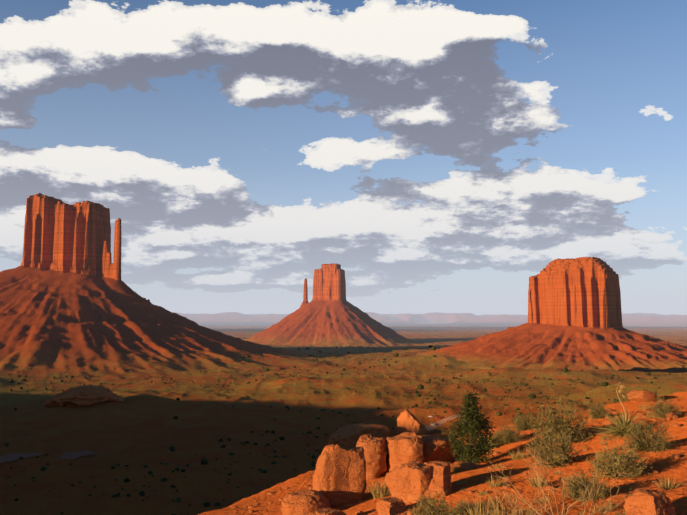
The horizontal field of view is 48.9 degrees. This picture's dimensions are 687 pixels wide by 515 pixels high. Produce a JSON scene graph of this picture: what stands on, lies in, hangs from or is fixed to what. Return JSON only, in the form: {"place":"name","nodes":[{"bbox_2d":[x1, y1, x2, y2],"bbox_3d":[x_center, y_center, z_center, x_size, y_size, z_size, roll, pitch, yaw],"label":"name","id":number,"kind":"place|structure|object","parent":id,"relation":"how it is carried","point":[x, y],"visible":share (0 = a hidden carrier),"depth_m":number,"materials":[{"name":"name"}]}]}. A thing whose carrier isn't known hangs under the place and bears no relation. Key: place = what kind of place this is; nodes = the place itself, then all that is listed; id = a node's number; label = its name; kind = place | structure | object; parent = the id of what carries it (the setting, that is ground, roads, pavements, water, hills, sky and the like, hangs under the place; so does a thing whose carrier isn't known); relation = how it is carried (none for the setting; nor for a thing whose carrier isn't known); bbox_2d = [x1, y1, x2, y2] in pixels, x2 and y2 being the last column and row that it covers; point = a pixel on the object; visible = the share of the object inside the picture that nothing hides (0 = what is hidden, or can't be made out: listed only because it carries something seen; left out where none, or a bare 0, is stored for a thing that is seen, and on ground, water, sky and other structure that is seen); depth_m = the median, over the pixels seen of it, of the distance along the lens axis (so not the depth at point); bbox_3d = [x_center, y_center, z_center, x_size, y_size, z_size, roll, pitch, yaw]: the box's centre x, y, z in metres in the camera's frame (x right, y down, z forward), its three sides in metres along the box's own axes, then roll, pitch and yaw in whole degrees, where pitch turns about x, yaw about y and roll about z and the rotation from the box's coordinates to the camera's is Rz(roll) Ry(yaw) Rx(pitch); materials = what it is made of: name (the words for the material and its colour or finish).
{"place":"outdoors","nodes":[
{"label":"outdoors","id":0,"kind":"place"},
{"bbox_2d":[0,312,686,514],"bbox_3d":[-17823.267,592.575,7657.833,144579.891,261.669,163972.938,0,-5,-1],"label":"terrain","id":1,"kind":"structure","parent":0,"point":[137,429],"depth_m":665.67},
{"bbox_2d":[0,450,96,462],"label":"dirt road","id":2,"kind":"structure","parent":1,"relation":"on","point":[9,457],"depth_m":456.22,"materials":[{"name":"brown soil"}]},
{"bbox_2d":[43,384,123,407],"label":"mound","id":3,"kind":"object","parent":1,"relation":"on","point":[83,396],"visible":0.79,"depth_m":694.55,"materials":[{"name":"brown soil"}]},
{"bbox_2d":[0,266,322,382],"bbox_3d":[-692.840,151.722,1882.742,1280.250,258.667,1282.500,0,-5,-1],"label":"talus slope","id":4,"kind":"structure","parent":1,"relation":"on","point":[104,328],"depth_m":1586.55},
{"bbox_2d":[21,193,120,279],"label":"butte","id":5,"kind":"object","parent":4,"relation":"on","point":[60,235],"visible":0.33,"depth_m":1851.57,"materials":[{"name":"stone"}]},
{"bbox_2d":[281,490,331,514],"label":"boulder","id":6,"kind":"object","parent":1,"relation":"on","point":[303,502],"visible":0.96,"depth_m":9.84,"materials":[{"name":"stone"}]},
{"bbox_2d":[316,508,345,514],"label":"boulder","id":7,"kind":"object","parent":1,"relation":"on","point":[325,511],"visible":1,"depth_m":8.48,"materials":[{"name":"stone"}]},
{"bbox_2d":[244,300,418,346],"bbox_3d":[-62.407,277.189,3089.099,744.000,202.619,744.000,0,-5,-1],"label":"talus slope","id":8,"kind":"structure","parent":1,"relation":"on","point":[332,323],"depth_m":2912.45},
{"bbox_2d":[303,263,345,300],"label":"butte","id":9,"kind":"object","parent":8,"relation":"on","point":[329,281],"visible":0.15,"depth_m":3070.63,"materials":[{"name":"stone"}]},
{"bbox_2d":[312,444,366,507],"bbox_3d":[-0.086,3.293,10.602,0.751,1.349,0.458,8,-7,-18],"label":"boulder","id":10,"kind":"object","parent":1,"relation":"on","point":[339,476],"visible":0.92,"depth_m":10.45,"materials":[{"name":"stone"}]},
{"bbox_2d":[3,345,685,514],"bbox_3d":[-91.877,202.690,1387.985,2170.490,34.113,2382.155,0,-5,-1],"label":"valley shrubs","id":11,"kind":"object","parent":1,"relation":"on","point":[204,461],"visible":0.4,"depth_m":761.16,"materials":[{"name":"green plant"}]},
{"bbox_2d":[327,423,389,446],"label":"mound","id":12,"kind":"object","parent":1,"relation":"on","point":[349,435],"visible":0.62,"depth_m":562.92,"materials":[{"name":"stone"}]},
{"bbox_2d":[356,434,386,480],"bbox_3d":[0.505,3.897,14.154,0.758,1.137,0.908,4,3,26],"label":"boulder","id":13,"kind":"object","parent":1,"relation":"on","point":[374,454],"visible":0.52,"depth_m":13.81,"materials":[{"name":"stone"}]},
{"bbox_2d":[376,497,405,514],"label":"boulder","id":14,"kind":"object","parent":1,"relation":"on","point":[390,506],"visible":0.98,"depth_m":8.26,"materials":[{"name":"stone"}]},
{"bbox_2d":[385,432,424,473],"bbox_3d":[1.163,3.814,14.014,0.771,1.148,0.864,5,-3,-12],"label":"boulder","id":15,"kind":"object","parent":1,"relation":"on","point":[404,447],"visible":0.44,"depth_m":13.76,"materials":[{"name":"stone"}]},
{"bbox_2d":[384,460,431,502],"bbox_3d":[0.803,2.801,9.070,0.648,0.682,0.545,-3,-2,30],"label":"boulder","id":16,"kind":"object","parent":1,"relation":"on","point":[410,481],"visible":0.58,"depth_m":8.89,"materials":[{"name":"stone"}]},
{"bbox_2d":[396,408,426,435],"bbox_3d":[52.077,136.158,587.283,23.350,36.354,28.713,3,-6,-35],"label":"boulder","id":17,"kind":"object","parent":1,"relation":"on","point":[407,421],"visible":0.5,"depth_m":578.83,"materials":[{"name":"stone"}]},
{"bbox_2d":[407,490,453,514],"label":"sage","id":18,"kind":"object","parent":1,"relation":"on","point":[436,511],"depth_m":7.49,"materials":[{"name":"green plant"}]},
{"bbox_2d":[423,461,451,499],"bbox_3d":[1.067,2.740,9.003,0.444,0.571,0.560,0,-5,5],"label":"boulder","id":19,"kind":"object","parent":1,"relation":"on","point":[440,477],"visible":0.5,"depth_m":8.84,"materials":[{"name":"stone"}]},
{"bbox_2d":[422,435,457,461],"bbox_3d":[1.679,3.837,14.383,1.184,0.849,0.872,10,-9,-29],"label":"boulder","id":20,"kind":"object","parent":1,"relation":"on","point":[434,450],"visible":0.27,"depth_m":14.03,"materials":[{"name":"stone"}]},
{"bbox_2d":[425,415,461,430],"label":"dirt road","id":21,"kind":"structure","parent":1,"relation":"on","point":[438,423],"depth_m":668.28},
{"bbox_2d":[231,396,686,514],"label":"pebbles","id":22,"kind":"object","parent":1,"relation":"on","point":[472,465],"visible":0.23,"depth_m":12.00,"materials":[{"name":"stone"}]},
{"bbox_2d":[442,499,479,514],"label":"sage","id":23,"kind":"object","parent":1,"relation":"on","point":[461,507],"depth_m":7.14,"materials":[{"name":"green plant"}]},
{"bbox_2d":[438,384,498,464],"bbox_3d":[2.194,2.948,12.976,1.062,1.531,1.052,0,-5,-1],"label":"juniper","id":24,"kind":"object","parent":1,"relation":"on","point":[470,416],"depth_m":12.84,"materials":[{"name":"green plant"}]},
{"bbox_2d":[478,439,498,448],"bbox_3d":[2.786,3.619,14.741,0.587,0.369,0.596,0,-5,-1],"label":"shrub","id":25,"kind":"object","parent":1,"relation":"on","point":[492,444],"visible":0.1,"depth_m":14.71,"materials":[{"name":"green plant"}]},
{"bbox_2d":[488,423,523,445],"bbox_3d":[3.178,3.524,14.859,0.822,0.557,0.751,0,-5,-1],"label":"sage","id":26,"kind":"object","parent":1,"relation":"on","point":[507,436],"depth_m":14.63,"materials":[{"name":"green plant"}]},
{"bbox_2d":[475,487,551,514],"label":"twig bush","id":27,"kind":"object","parent":1,"relation":"on","point":[515,512],"visible":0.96,"depth_m":6.66,"materials":[{"name":"brown plant"}]},
{"bbox_2d":[365,395,680,514],"bbox_3d":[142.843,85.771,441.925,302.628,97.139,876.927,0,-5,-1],"label":"grass","id":28,"kind":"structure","parent":1,"relation":"on","point":[382,494],"depth_m":8.35,"materials":[{"name":"plant"}]},
{"bbox_2d":[507,412,543,431],"bbox_3d":[4.476,4.088,18.606,1.003,0.540,0.900,0,-5,-1],"label":"sage","id":29,"kind":"object","parent":1,"relation":"on","point":[518,418],"depth_m":18.55,"materials":[{"name":"plant"}]},
{"bbox_2d":[415,323,686,369],"bbox_3d":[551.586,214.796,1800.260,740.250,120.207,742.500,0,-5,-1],"label":"talus slope","id":30,"kind":"structure","parent":1,"relation":"on","point":[523,346],"depth_m":1623.91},
{"bbox_2d":[528,257,622,327],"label":"butte","id":31,"kind":"object","parent":30,"relation":"on","point":[582,291],"visible":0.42,"depth_m":1760.38,"materials":[{"name":"stone"}]},
{"bbox_2d":[524,428,587,470],"bbox_3d":[2.770,2.520,9.797,0.806,0.584,0.782,0,-5,-1],"label":"sage","id":32,"kind":"object","parent":1,"relation":"on","point":[554,449],"depth_m":9.63,"materials":[{"name":"green plant"}]},
{"bbox_2d":[527,396,598,444],"bbox_3d":[3.896,2.934,13.402,1.313,0.982,1.446,0,-5,-1],"label":"sage","id":33,"kind":"object","parent":1,"relation":"on","point":[560,426],"depth_m":13.20,"materials":[{"name":"green plant"}]},
{"bbox_2d":[486,441,641,514],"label":"twig bush","id":34,"kind":"object","parent":1,"relation":"on","point":[540,487],"visible":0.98,"depth_m":6.38,"materials":[{"name":"brown plant"}]},
{"bbox_2d":[553,402,577,412],"bbox_3d":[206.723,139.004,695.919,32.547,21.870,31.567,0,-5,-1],"label":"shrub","id":35,"kind":"object","parent":1,"relation":"on","point":[567,409],"visible":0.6,"depth_m":696.51,"materials":[{"name":"plant"}]},
{"bbox_2d":[559,468,609,503],"bbox_3d":[2.323,2.227,7.287,0.532,0.409,0.496,0,-5,-1],"label":"sage","id":36,"kind":"object","parent":1,"relation":"on","point":[569,494],"depth_m":7.14,"materials":[{"name":"green plant"}]},
{"bbox_2d":[585,402,610,418],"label":"sage","id":37,"kind":"object","parent":1,"relation":"on","point":[593,414],"depth_m":18.20,"materials":[{"name":"green plant"}]},
{"bbox_2d":[585,439,656,479],"bbox_3d":[3.067,2.259,8.369,0.798,0.507,0.771,0,-5,-1],"label":"sage","id":38,"kind":"object","parent":1,"relation":"on","point":[617,468],"depth_m":8.21,"materials":[{"name":"green plant"}]},
{"bbox_2d":[593,408,650,439],"bbox_3d":[4.637,2.761,12.477,1.044,0.654,1.015,0,-5,-1],"label":"yucca","id":39,"kind":"object","parent":1,"relation":"on","point":[619,430],"visible":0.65,"depth_m":12.43,"materials":[{"name":"green plant"}]},
{"bbox_2d":[616,381,626,432],"bbox_3d":[4.642,2.481,12.586,0.148,0.847,0.129,-4,-6,39],"label":"yucca flower stalk","id":40,"kind":"object","parent":39,"relation":"attached to","point":[619,390],"visible":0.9,"depth_m":12.59,"materials":[{"name":"beige plant"}]},
{"bbox_2d":[627,390,657,401],"bbox_3d":[8.637,4.088,21.794,0.907,0.499,0.678,8,-7,-18],"label":"boulder","id":41,"kind":"object","parent":1,"relation":"on","point":[640,396],"visible":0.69,"depth_m":21.55,"materials":[{"name":"stone"}]},
{"bbox_2d":[620,421,677,453],"bbox_3d":[3.894,2.311,9.650,0.704,0.491,0.695,0,-5,-1],"label":"sage","id":42,"kind":"object","parent":1,"relation":"on","point":[658,438],"depth_m":9.63,"materials":[{"name":"green plant"}]},
{"bbox_2d":[624,488,675,514],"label":"boulder","id":43,"kind":"object","parent":1,"relation":"on","point":[647,502],"visible":1,"depth_m":6.13,"materials":[{"name":"stone"}]},
{"bbox_2d":[646,397,682,418],"bbox_3d":[5.939,2.803,13.927,0.701,0.475,0.634,0,-5,-1],"label":"sage","id":44,"kind":"object","parent":1,"relation":"on","point":[664,411],"depth_m":13.91,"materials":[{"name":"green plant"}]},
{"bbox_2d":[0,0,686,314],"label":"sky","id":45,"kind":"structure","parent":0,"point":[442,154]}
]}

